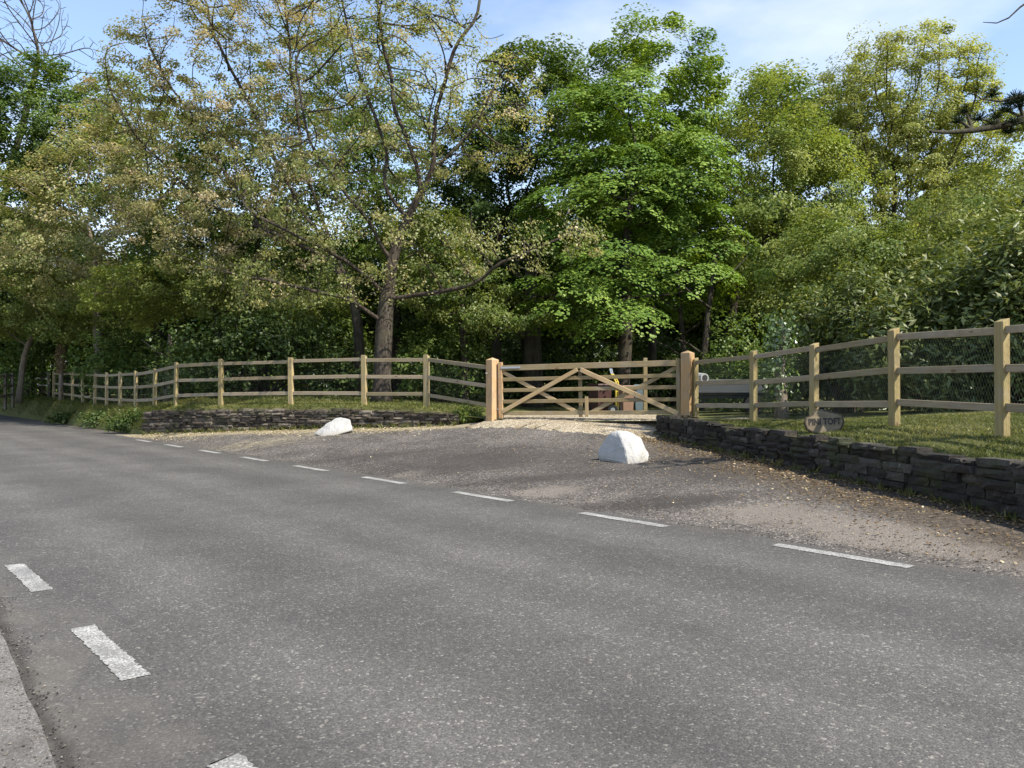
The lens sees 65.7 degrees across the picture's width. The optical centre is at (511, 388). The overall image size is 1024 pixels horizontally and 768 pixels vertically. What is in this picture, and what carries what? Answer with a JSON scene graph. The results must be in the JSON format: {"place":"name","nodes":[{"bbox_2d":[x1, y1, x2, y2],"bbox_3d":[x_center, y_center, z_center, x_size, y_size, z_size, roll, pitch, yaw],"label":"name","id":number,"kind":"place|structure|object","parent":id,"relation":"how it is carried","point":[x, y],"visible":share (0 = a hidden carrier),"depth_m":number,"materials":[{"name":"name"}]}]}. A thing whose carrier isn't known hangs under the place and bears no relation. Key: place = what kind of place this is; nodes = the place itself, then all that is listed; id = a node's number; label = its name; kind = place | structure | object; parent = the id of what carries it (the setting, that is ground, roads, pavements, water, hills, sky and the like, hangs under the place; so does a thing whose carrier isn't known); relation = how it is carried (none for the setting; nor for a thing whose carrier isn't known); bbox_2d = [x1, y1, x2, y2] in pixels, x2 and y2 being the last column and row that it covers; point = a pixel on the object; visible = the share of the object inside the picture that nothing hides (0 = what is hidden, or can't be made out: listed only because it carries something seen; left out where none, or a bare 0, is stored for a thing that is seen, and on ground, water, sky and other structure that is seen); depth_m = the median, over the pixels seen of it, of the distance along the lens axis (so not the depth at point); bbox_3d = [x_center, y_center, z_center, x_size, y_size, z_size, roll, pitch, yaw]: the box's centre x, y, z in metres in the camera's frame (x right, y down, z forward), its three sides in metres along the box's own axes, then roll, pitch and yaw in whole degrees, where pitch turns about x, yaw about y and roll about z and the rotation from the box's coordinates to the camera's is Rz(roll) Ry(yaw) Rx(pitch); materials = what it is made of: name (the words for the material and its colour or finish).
{"place":"outdoors","nodes":[
{"label":"outdoors","id":0,"kind":"place"},
{"bbox_2d":[0,631,55,767],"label":"pavement","id":1,"kind":"structure","parent":0,"point":[16,737],"depth_m":3.03,"materials":[{"name":"concrete"}]},
{"bbox_2d":[0,596,93,766],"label":"gutter grit","id":2,"kind":"object","parent":1,"relation":"on","point":[53,727],"visible":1,"depth_m":3.31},
{"bbox_2d":[0,392,208,433],"bbox_3d":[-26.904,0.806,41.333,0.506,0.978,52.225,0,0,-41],"label":"grass bank","id":3,"kind":"structure","parent":0,"point":[23,414],"depth_m":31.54,"materials":[{"name":"plant"}]},
{"bbox_2d":[44,409,75,423],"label":"bank plant","id":4,"kind":"object","parent":3,"relation":"on","point":[59,416],"visible":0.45,"depth_m":28.23,"materials":[{"name":"green plant"}]},
{"bbox_2d":[74,408,110,427],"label":"bank plant","id":5,"kind":"object","parent":3,"relation":"on","point":[93,419],"visible":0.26,"depth_m":25.34,"materials":[{"name":"green plant"}]},
{"bbox_2d":[98,408,144,432],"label":"bank plant","id":6,"kind":"object","parent":3,"relation":"on","point":[120,424],"visible":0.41,"depth_m":22.65,"materials":[{"name":"green plant"}]},
{"bbox_2d":[201,395,515,411],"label":"lawn grass","id":7,"kind":"structure","parent":0,"point":[343,398],"depth_m":22.37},
{"bbox_2d":[0,415,1023,767],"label":"road","id":8,"kind":"structure","parent":0,"point":[268,613],"depth_m":4.26,"materials":[{"name":"asphalt"}]},
{"bbox_2d":[5,563,52,591],"bbox_3d":[-3.337,1.296,5.465,0.139,0.001,1.009,0,0,-41],"label":"road marking","id":9,"kind":"object","parent":8,"relation":"on","point":[31,580],"visible":1,"depth_m":5.42,"materials":[{"name":"paint"}]},
{"bbox_2d":[71,624,149,680],"bbox_3d":[-2.010,1.296,3.935,0.136,0.001,1.000,0,0,-41],"label":"road marking","id":10,"kind":"object","parent":8,"relation":"on","point":[122,664],"visible":1,"depth_m":3.88,"materials":[{"name":"paint"}]},
{"bbox_2d":[207,753,258,767],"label":"road marking","id":11,"kind":"object","parent":8,"relation":"on","point":[237,760],"visible":1,"depth_m":2.74,"materials":[{"name":"paint"}]},
{"bbox_2d":[452,491,514,501],"bbox_3d":[-0.366,1.296,9.532,0.156,0.001,1.101,0,0,-41],"label":"road marking","id":12,"kind":"object","parent":8,"relation":"on","point":[484,496],"visible":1,"depth_m":9.50,"materials":[{"name":"paint"}]},
{"bbox_2d":[579,512,668,526],"bbox_3d":[1.083,1.296,7.858,0.149,0.001,1.112,0,0,-41],"label":"road marking","id":13,"kind":"object","parent":8,"relation":"on","point":[626,519],"visible":1,"depth_m":7.84,"materials":[{"name":"paint"}]},
{"bbox_2d":[772,543,914,567],"bbox_3d":[2.544,1.296,6.178,0.157,0.001,1.100,0,0,-41],"label":"road marking","id":14,"kind":"object","parent":8,"relation":"on","point":[867,559],"visible":1,"depth_m":6.15,"materials":[{"name":"paint"}]},
{"bbox_2d":[0,0,1023,385],"label":"sky","id":15,"kind":"structure","parent":0,"point":[752,32],"materials":[{"name":"blue"}]},
{"bbox_2d":[32,393,1023,459],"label":"lawn","id":16,"kind":"structure","parent":0,"point":[558,407],"depth_m":14.35,"materials":[{"name":"plant"}]},
{"bbox_2d":[0,373,14,408],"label":"post and rail fence","id":17,"kind":"object","parent":16,"relation":"on","point":[5,386],"visible":1,"depth_m":31.93,"materials":[{"name":"brown wood"}]},
{"bbox_2d":[23,371,49,397],"bbox_3d":[-23.032,-0.019,38.291,0.136,1.523,9.439,0,0,-37],"label":"post and rail fence","id":18,"kind":"object","parent":16,"relation":"on","point":[48,384],"visible":0.34,"depth_m":34.58,"materials":[{"name":"brown wood"}]},
{"bbox_2d":[0,0,104,204],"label":"broadleaf tree","id":19,"kind":"object","parent":16,"relation":"on","point":[36,40],"visible":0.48,"depth_m":44.08,"materials":[{"name":"green plant"}]},
{"bbox_2d":[0,218,111,393],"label":"woodland tree","id":20,"kind":"object","parent":16,"relation":"on","point":[2,293],"visible":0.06,"depth_m":37.42,"materials":[{"name":"green plant"}]},
{"bbox_2d":[0,333,117,401],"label":"shrub","id":21,"kind":"object","parent":16,"relation":"on","point":[49,354],"visible":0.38,"depth_m":35.36,"materials":[{"name":"green plant"}]},
{"bbox_2d":[54,344,66,400],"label":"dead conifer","id":22,"kind":"object","parent":16,"relation":"on","point":[60,366],"visible":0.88,"depth_m":31.53,"materials":[{"name":"wood"}]},
{"bbox_2d":[0,47,148,395],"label":"broadleaf tree","id":23,"kind":"object","parent":16,"relation":"on","point":[39,128],"visible":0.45,"depth_m":36.66,"materials":[{"name":"green plant"}]},
{"bbox_2d":[0,255,159,402],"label":"broadleaf tree","id":24,"kind":"object","parent":16,"relation":"on","point":[47,323],"visible":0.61,"depth_m":30.99,"materials":[{"name":"green plant"}]},
{"bbox_2d":[0,93,205,400],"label":"broadleaf tree","id":25,"kind":"object","parent":16,"relation":"on","point":[35,248],"visible":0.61,"depth_m":29.74,"materials":[{"name":"green plant"}]},
{"bbox_2d":[64,278,164,373],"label":"woodland tree","id":26,"kind":"object","parent":16,"relation":"on","point":[114,342],"visible":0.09,"depth_m":37.49,"materials":[{"name":"green plant"}]},
{"bbox_2d":[60,321,184,402],"bbox_3d":[-14.149,-0.920,29.639,4.999,3.348,3.348,0,0,-18],"label":"shrub","id":27,"kind":"object","parent":16,"relation":"on","point":[100,364],"visible":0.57,"depth_m":29.03,"materials":[{"name":"green plant"}]},
{"bbox_2d":[75,62,251,397],"bbox_3d":[-14.146,-6.461,32.983,7.177,14.025,6.433,0,0,0],"label":"broadleaf tree","id":28,"kind":"object","parent":16,"relation":"on","point":[120,141],"visible":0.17,"depth_m":32.00,"materials":[{"name":"green plant"}]},
{"bbox_2d":[141,325,190,401],"bbox_3d":[-12.570,-0.797,28.997,1.857,2.990,0.413,0,0,0],"label":"bare trunk","id":29,"kind":"object","parent":16,"relation":"on","point":[169,342],"visible":0.34,"depth_m":28.92,"materials":[{"name":"brown plant"}]},
{"bbox_2d":[132,263,234,360],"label":"woodland tree","id":30,"kind":"object","parent":16,"relation":"on","point":[166,329],"visible":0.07,"depth_m":38.03,"materials":[{"name":"green plant"}]},
{"bbox_2d":[163,327,214,399],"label":"shrub","id":31,"kind":"object","parent":16,"relation":"on","point":[189,390],"visible":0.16,"depth_m":26.79,"materials":[{"name":"green plant"}]},
{"bbox_2d":[73,0,363,396],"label":"broadleaf tree","id":32,"kind":"object","parent":16,"relation":"on","point":[197,118],"visible":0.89,"depth_m":24.66,"materials":[{"name":"green plant"}]},
{"bbox_2d":[74,248,363,391],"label":"broadleaf tree","id":33,"kind":"object","parent":16,"relation":"on","point":[202,302],"visible":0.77,"depth_m":25.95,"materials":[{"name":"green plant"}]},
{"bbox_2d":[201,242,303,391],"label":"woodland tree","id":34,"kind":"object","parent":16,"relation":"on","point":[274,256],"visible":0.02,"depth_m":37.06,"materials":[{"name":"green plant"}]},
{"bbox_2d":[140,302,373,397],"bbox_3d":[-7.559,-1.094,24.118,7.266,3.111,3.099,0,0,0],"label":"shrub","id":35,"kind":"object","parent":16,"relation":"on","point":[281,347],"visible":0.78,"depth_m":23.69,"materials":[{"name":"green plant"}]},
{"bbox_2d":[119,106,415,391],"bbox_3d":[-8.978,-5.024,29.843,11.181,11.078,7.565,0,0,0],"label":"broadleaf tree","id":36,"kind":"object","parent":16,"relation":"on","point":[367,251],"visible":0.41,"depth_m":29.01,"materials":[{"name":"green plant"}]},
{"bbox_2d":[52,355,485,414],"bbox_3d":[-10.759,0.068,24.649,25.397,1.728,2.261,0,0,41],"label":"post and rail fence","id":37,"kind":"object","parent":16,"relation":"on","point":[426,377],"visible":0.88,"depth_m":20.11,"materials":[{"name":"brown wood"}]},
{"bbox_2d":[160,398,484,412],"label":"verge grass","id":38,"kind":"structure","parent":16,"relation":"on","point":[246,402],"depth_m":20.08,"materials":[{"name":"plant"}]},
{"bbox_2d":[281,273,374,395],"bbox_3d":[-6.154,-1.732,27.204,3.583,4.471,2.462,0,0,0],"label":"shrub","id":39,"kind":"object","parent":16,"relation":"on","point":[338,322],"visible":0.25,"depth_m":27.24,"materials":[{"name":"green plant"}]},
{"bbox_2d":[286,246,377,354],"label":"woodland tree","id":40,"kind":"object","parent":16,"relation":"on","point":[370,342],"visible":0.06,"depth_m":38.35,"materials":[{"name":"green plant"}]},
{"bbox_2d":[245,6,467,396],"bbox_3d":[-5.920,-7.527,33.260,11.061,16.083,6.969,0,0,0],"label":"broadleaf tree","id":41,"kind":"object","parent":16,"relation":"on","point":[396,340],"visible":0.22,"depth_m":32.81,"materials":[{"name":"green plant"}]},
{"bbox_2d":[146,0,606,402],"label":"broadleaf tree","id":42,"kind":"object","parent":16,"relation":"on","point":[387,299],"visible":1,"depth_m":20.40,"materials":[{"name":"green plant"}]},
{"bbox_2d":[316,205,459,356],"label":"woodland tree","id":43,"kind":"object","parent":16,"relation":"on","point":[409,322],"visible":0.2,"depth_m":33.32,"materials":[{"name":"green plant"}]},
{"bbox_2d":[391,319,493,403],"bbox_3d":[-2.105,-0.742,23.962,3.356,2.761,3.321,0,0,0],"label":"shrub","id":44,"kind":"object","parent":16,"relation":"on","point":[445,351],"visible":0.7,"depth_m":23.44,"materials":[{"name":"green plant"}]},
{"bbox_2d":[374,204,555,403],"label":"broadleaf tree","id":45,"kind":"object","parent":16,"relation":"on","point":[481,311],"visible":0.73,"depth_m":22.97,"materials":[{"name":"green plant"}]},
{"bbox_2d":[410,259,520,398],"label":"woodland tree","id":46,"kind":"object","parent":16,"relation":"on","point":[488,340],"visible":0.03,"depth_m":35.67,"materials":[{"name":"green plant"}]},
{"bbox_2d":[452,397,485,423],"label":"shrub","id":47,"kind":"object","parent":16,"relation":"on","point":[464,413],"visible":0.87,"depth_m":17.35,"materials":[{"name":"green plant"}]},
{"bbox_2d":[485,358,498,420],"bbox_3d":[-0.444,0.197,16.978,0.265,1.705,0.200,0,0,-43],"label":"gate post","id":48,"kind":"object","parent":16,"relation":"on","point":[492,405],"visible":0.77,"depth_m":16.93,"materials":[{"name":"brown wood"}]},
{"bbox_2d":[497,358,680,418],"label":"field gate","id":49,"kind":"structure","parent":48,"relation":"attached to","point":[575,367],"depth_m":16.20,"materials":[{"name":"brown wood"}]},
{"bbox_2d":[472,229,522,361],"bbox_3d":[-0.463,-2.384,27.008,1.905,6.108,0.440,0,0,0],"label":"bare trunk","id":50,"kind":"object","parent":16,"relation":"on","point":[496,347],"visible":0.15,"depth_m":26.91,"materials":[{"name":"brown plant"}]},
{"bbox_2d":[401,32,608,398],"bbox_3d":[-0.319,-5.930,28.005,7.555,13.066,7.054,0,0,0],"label":"broadleaf tree","id":51,"kind":"object","parent":16,"relation":"on","point":[555,72],"visible":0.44,"depth_m":26.78,"materials":[{"name":"green plant"}]},
{"bbox_2d":[460,329,557,399],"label":"shrub","id":52,"kind":"object","parent":16,"relation":"on","point":[511,345],"visible":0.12,"depth_m":32.70,"materials":[{"name":"green plant"}]},
{"bbox_2d":[503,218,559,407],"bbox_3d":[0.613,-2.298,25.006,1.843,6.107,0.742,0,0,0],"label":"bare trunk","id":53,"kind":"object","parent":16,"relation":"on","point":[532,351],"visible":0.38,"depth_m":24.82,"materials":[{"name":"brown plant"}]},
{"bbox_2d":[501,343,603,404],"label":"shrub","id":54,"kind":"object","parent":16,"relation":"on","point":[548,373],"visible":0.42,"depth_m":27.87,"materials":[{"name":"green plant"}]},
{"bbox_2d":[509,236,611,360],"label":"woodland tree","id":55,"kind":"object","parent":16,"relation":"on","point":[576,318],"visible":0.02,"depth_m":37.75,"materials":[{"name":"green plant"}]},
{"bbox_2d":[540,190,639,383],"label":"woodland tree","id":56,"kind":"object","parent":16,"relation":"on","point":[555,201],"visible":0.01,"depth_m":44.57,"materials":[{"name":"green plant"}]},
{"bbox_2d":[542,329,642,398],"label":"shrub","id":57,"kind":"object","parent":16,"relation":"on","point":[610,356],"visible":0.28,"depth_m":33.32,"materials":[{"name":"green plant"}]},
{"bbox_2d":[587,384,611,410],"bbox_3d":[2.432,0.282,22.009,0.522,0.817,0.611,0,0,-29],"label":"wheelie bin","id":58,"kind":"object","parent":16,"relation":"on","point":[599,394],"visible":0.54,"depth_m":21.83,"materials":[{"name":"red plastic"}]},
{"bbox_2d":[608,368,620,410],"bbox_3d":[2.733,0.086,20.597,0.401,1.206,0.455,0,0,20],"label":"hand truck","id":59,"kind":"object","parent":16,"relation":"on","point":[616,407],"visible":0.65,"depth_m":20.46,"materials":[{"name":"yellow paint"}]},
{"bbox_2d":[560,230,679,397],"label":"woodland tree","id":60,"kind":"object","parent":16,"relation":"on","point":[614,340],"visible":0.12,"depth_m":36.97,"materials":[{"name":"green plant"}]},
{"bbox_2d":[619,385,634,410],"bbox_3d":[3.095,0.304,21.516,0.375,0.763,0.470,0,0,-11],"label":"wheelie bin","id":61,"kind":"object","parent":16,"relation":"on","point":[624,406],"visible":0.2,"depth_m":21.34,"materials":[{"name":"beige plastic"}]},
{"bbox_2d":[501,66,764,404],"bbox_3d":[3.393,-4.524,23.784,7.781,10.523,6.797,0,0,0],"label":"broadleaf tree","id":62,"kind":"object","parent":16,"relation":"on","point":[656,184],"visible":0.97,"depth_m":23.25,"materials":[{"name":"green plant"}]},
{"bbox_2d":[557,1,748,397],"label":"broadleaf tree","id":63,"kind":"object","parent":16,"relation":"on","point":[638,51],"visible":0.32,"depth_m":29.93,"materials":[{"name":"green plant"}]},
{"bbox_2d":[605,346,714,406],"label":"shrub","id":64,"kind":"object","parent":16,"relation":"on","point":[667,381],"visible":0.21,"depth_m":26.38,"materials":[{"name":"green plant"}]},
{"bbox_2d":[615,326,720,396],"bbox_3d":[6.729,-1.001,33.265,4.994,3.390,3.888,0,0,0],"label":"shrub","id":65,"kind":"object","parent":16,"relation":"on","point":[644,354],"visible":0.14,"depth_m":32.93,"materials":[{"name":"green plant"}]},
{"bbox_2d":[651,262,713,356],"bbox_3d":[5.007,-1.518,23.479,1.853,4.608,0.370,0,0,0],"label":"bare trunk","id":66,"kind":"object","parent":16,"relation":"on","point":[679,310],"visible":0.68,"depth_m":23.49,"materials":[{"name":"brown plant"}]},
{"bbox_2d":[681,351,694,415],"bbox_3d":[3.430,0.117,15.500,0.200,1.705,0.200,0,0,41],"label":"gate post","id":67,"kind":"object","parent":16,"relation":"on","point":[687,357],"visible":0.68,"depth_m":15.42,"materials":[{"name":"brown wood"}]},
{"bbox_2d":[638,229,768,356],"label":"woodland tree","id":68,"kind":"object","parent":16,"relation":"on","point":[673,336],"visible":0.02,"depth_m":37.46,"materials":[{"name":"green plant"}]},
{"bbox_2d":[677,254,746,410],"bbox_3d":[5.612,-1.521,22.486,2.034,4.616,0.387,0,0,0],"label":"bare trunk","id":69,"kind":"object","parent":16,"relation":"on","point":[707,331],"visible":0.65,"depth_m":22.48,"materials":[{"name":"brown plant"}]},
{"bbox_2d":[659,331,772,401],"bbox_3d":[8.591,-0.891,31.974,5.379,3.170,2.746,0,0,-10],"label":"shrub","id":70,"kind":"object","parent":16,"relation":"on","point":[679,344],"visible":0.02,"depth_m":31.75,"materials":[{"name":"green plant"}]},
{"bbox_2d":[699,307,791,412],"bbox_3d":[5.928,-0.669,20.111,2.532,2.851,2.167,0,0,-45],"label":"shrub","id":71,"kind":"object","parent":16,"relation":"on","point":[723,350],"visible":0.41,"depth_m":19.76,"materials":[{"name":"green plant"}]},
{"bbox_2d":[699,379,802,413],"bbox_3d":[5.523,0.195,18.065,2.851,0.787,1.240,0,0,14],"label":"trailer","id":72,"kind":"object","parent":16,"relation":"on","point":[730,389],"visible":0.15,"depth_m":17.66,"materials":[{"name":"grey metal"}]},
{"bbox_2d":[667,181,837,351],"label":"woodland tree","id":73,"kind":"object","parent":16,"relation":"on","point":[692,322],"visible":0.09,"depth_m":34.81,"materials":[{"name":"green plant"}]},
{"bbox_2d":[741,308,811,418],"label":"ivy clad tree","id":74,"kind":"object","parent":16,"relation":"on","point":[783,337],"visible":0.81,"depth_m":14.31,"materials":[{"name":"green plant"}]},
{"bbox_2d":[697,61,899,373],"bbox_3d":[8.720,-5.071,25.654,6.218,11.451,6.024,0,0,-26],"label":"broadleaf tree","id":75,"kind":"object","parent":16,"relation":"on","point":[765,219],"visible":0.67,"depth_m":24.58,"materials":[{"name":"green plant"}]},
{"bbox_2d":[724,57,872,366],"bbox_3d":[11.921,-6.433,33.200,5.787,13.879,5.712,0,0,0],"label":"broadleaf tree","id":76,"kind":"object","parent":16,"relation":"on","point":[794,101],"visible":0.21,"depth_m":32.48,"materials":[{"name":"green plant"}]},
{"bbox_2d":[804,409,844,433],"bbox_3d":[4.108,0.445,10.448,0.513,0.357,0.051,0,-14,10],"label":"name sign","id":77,"kind":"object","parent":16,"relation":"on","point":[819,420],"visible":0.94,"depth_m":10.43,"materials":[{"name":"grey stone"}]},
{"bbox_2d":[758,258,914,415],"bbox_3d":[6.553,-0.902,15.691,3.109,3.144,2.773,0,0,-38],"label":"laurel bush","id":78,"kind":"object","parent":16,"relation":"on","point":[831,331],"visible":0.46,"depth_m":15.14,"materials":[{"name":"green plant"}]},
{"bbox_2d":[738,204,970,400],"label":"broadleaf tree","id":79,"kind":"object","parent":16,"relation":"on","point":[847,245],"visible":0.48,"depth_m":20.75,"materials":[{"name":"green plant"}]},
{"bbox_2d":[693,318,1023,437],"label":"post and rail fence","id":80,"kind":"object","parent":16,"relation":"on","point":[1002,407],"visible":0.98,"depth_m":9.93,"materials":[{"name":"brown wood"}]},
{"bbox_2d":[702,411,1023,459],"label":"verge grass","id":81,"kind":"structure","parent":16,"relation":"on","point":[790,424],"depth_m":9.43,"materials":[{"name":"plant"}]},
{"bbox_2d":[791,16,1015,400],"bbox_3d":[13.488,-6.122,28.082,7.451,13.217,6.227,0,0,0],"label":"broadleaf tree","id":82,"kind":"object","parent":16,"relation":"on","point":[905,128],"visible":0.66,"depth_m":26.78,"materials":[{"name":"green plant"}]},
{"bbox_2d":[836,244,1023,412],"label":"laurel bush","id":83,"kind":"object","parent":16,"relation":"on","point":[905,314],"visible":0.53,"depth_m":12.97,"materials":[{"name":"green plant"}]},
{"bbox_2d":[853,181,1023,409],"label":"laurel bush","id":84,"kind":"object","parent":16,"relation":"on","point":[969,246],"visible":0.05,"depth_m":16.19,"materials":[{"name":"green plant"}]},
{"bbox_2d":[874,111,1023,294],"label":"broadleaf tree","id":85,"kind":"object","parent":16,"relation":"on","point":[969,206],"visible":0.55,"depth_m":20.24,"materials":[{"name":"green plant"}]},
{"bbox_2d":[906,169,1023,273],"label":"woodland tree","id":86,"kind":"object","parent":16,"relation":"on","point":[959,233],"visible":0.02,"depth_m":35.79,"materials":[{"name":"green plant"}]},
{"bbox_2d":[913,205,1023,411],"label":"laurel bush","id":87,"kind":"object","parent":16,"relation":"on","point":[994,295],"visible":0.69,"depth_m":12.14,"materials":[{"name":"green plant"}]},
{"bbox_2d":[929,4,1023,138],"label":"pine tree","id":88,"kind":"object","parent":16,"relation":"on","point":[1017,98],"visible":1,"depth_m":8.94,"materials":[{"name":"green plant"}]},
{"bbox_2d":[465,414,658,437],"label":"gravel drive","id":89,"kind":"structure","parent":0,"point":[635,424],"depth_m":15.98,"materials":[{"name":"gravel"}]},
{"bbox_2d":[122,417,1023,578],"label":"driveway","id":90,"kind":"structure","parent":0,"point":[442,449],"depth_m":9.68,"materials":[{"name":"gravel"}]},
{"bbox_2d":[132,424,455,440],"bbox_3d":[-6.025,1.043,18.448,9.723,0.529,2.124,0,0,26],"label":"dry straw","id":91,"kind":"object","parent":90,"relation":"on","point":[249,431],"visible":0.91,"depth_m":18.83,"materials":[{"name":"beige plant"}]},
{"bbox_2d":[142,421,459,434],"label":"wall weeds","id":92,"kind":"object","parent":90,"relation":"on","point":[292,428],"depth_m":19.18,"materials":[{"name":"green plant"}]},
{"bbox_2d":[314,417,352,435],"bbox_3d":[-3.985,0.861,17.666,0.911,0.423,0.524,0,0,3],"label":"boulder","id":93,"kind":"object","parent":90,"relation":"on","point":[337,426],"visible":0.9,"depth_m":17.54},
{"bbox_2d":[315,430,667,465],"bbox_3d":[-1.137,1.026,14.635,1.173,0.166,9.262,0,0,-43],"label":"boulder grit","id":94,"kind":"object","parent":90,"relation":"on","point":[648,461],"visible":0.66,"depth_m":11.55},
{"bbox_2d":[145,433,1023,576],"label":"loose grit","id":95,"kind":"object","parent":90,"relation":"on","point":[588,503],"visible":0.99,"depth_m":9.13,"materials":[{"name":"gravel"}]},
{"bbox_2d":[598,430,648,463],"bbox_3d":[1.685,0.856,11.709,0.567,0.475,0.780,0,0,-34],"label":"boulder","id":96,"kind":"object","parent":90,"relation":"on","point":[623,447],"visible":0.95,"depth_m":11.48,"materials":[{"name":"stone"}]},
{"bbox_2d":[370,426,878,509],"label":"scattered leaves","id":97,"kind":"object","parent":90,"relation":"on","point":[655,465],"visible":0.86,"depth_m":10.98,"materials":[{"name":"brown plant"}]},
{"bbox_2d":[513,433,1023,563],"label":"fallen leaves","id":98,"kind":"object","parent":90,"relation":"on","point":[844,480],"visible":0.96,"depth_m":8.53,"materials":[{"name":"brown plant"}]},
{"bbox_2d":[650,431,1019,522],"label":"wall weeds","id":99,"kind":"object","parent":90,"relation":"on","point":[778,462],"depth_m":8.94,"materials":[{"name":"green plant"}]},
{"label":"ground","id":100,"kind":"structure","parent":0,"visible":0},
{"bbox_2d":[141,408,462,433],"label":"stone wall","id":101,"kind":"structure","parent":100,"relation":"on","point":[193,419],"depth_m":19.53,"materials":[{"name":"stone"}]},
{"bbox_2d":[0,253,1023,398],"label":"distant wood","id":102,"kind":"object","parent":100,"relation":"on","point":[49,363],"depth_m":55.28,"materials":[{"name":"green plant"}]},
{"bbox_2d":[653,415,1023,520],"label":"stone wall","id":103,"kind":"structure","parent":100,"relation":"on","point":[994,483],"depth_m":8.59,"materials":[{"name":"stone"}]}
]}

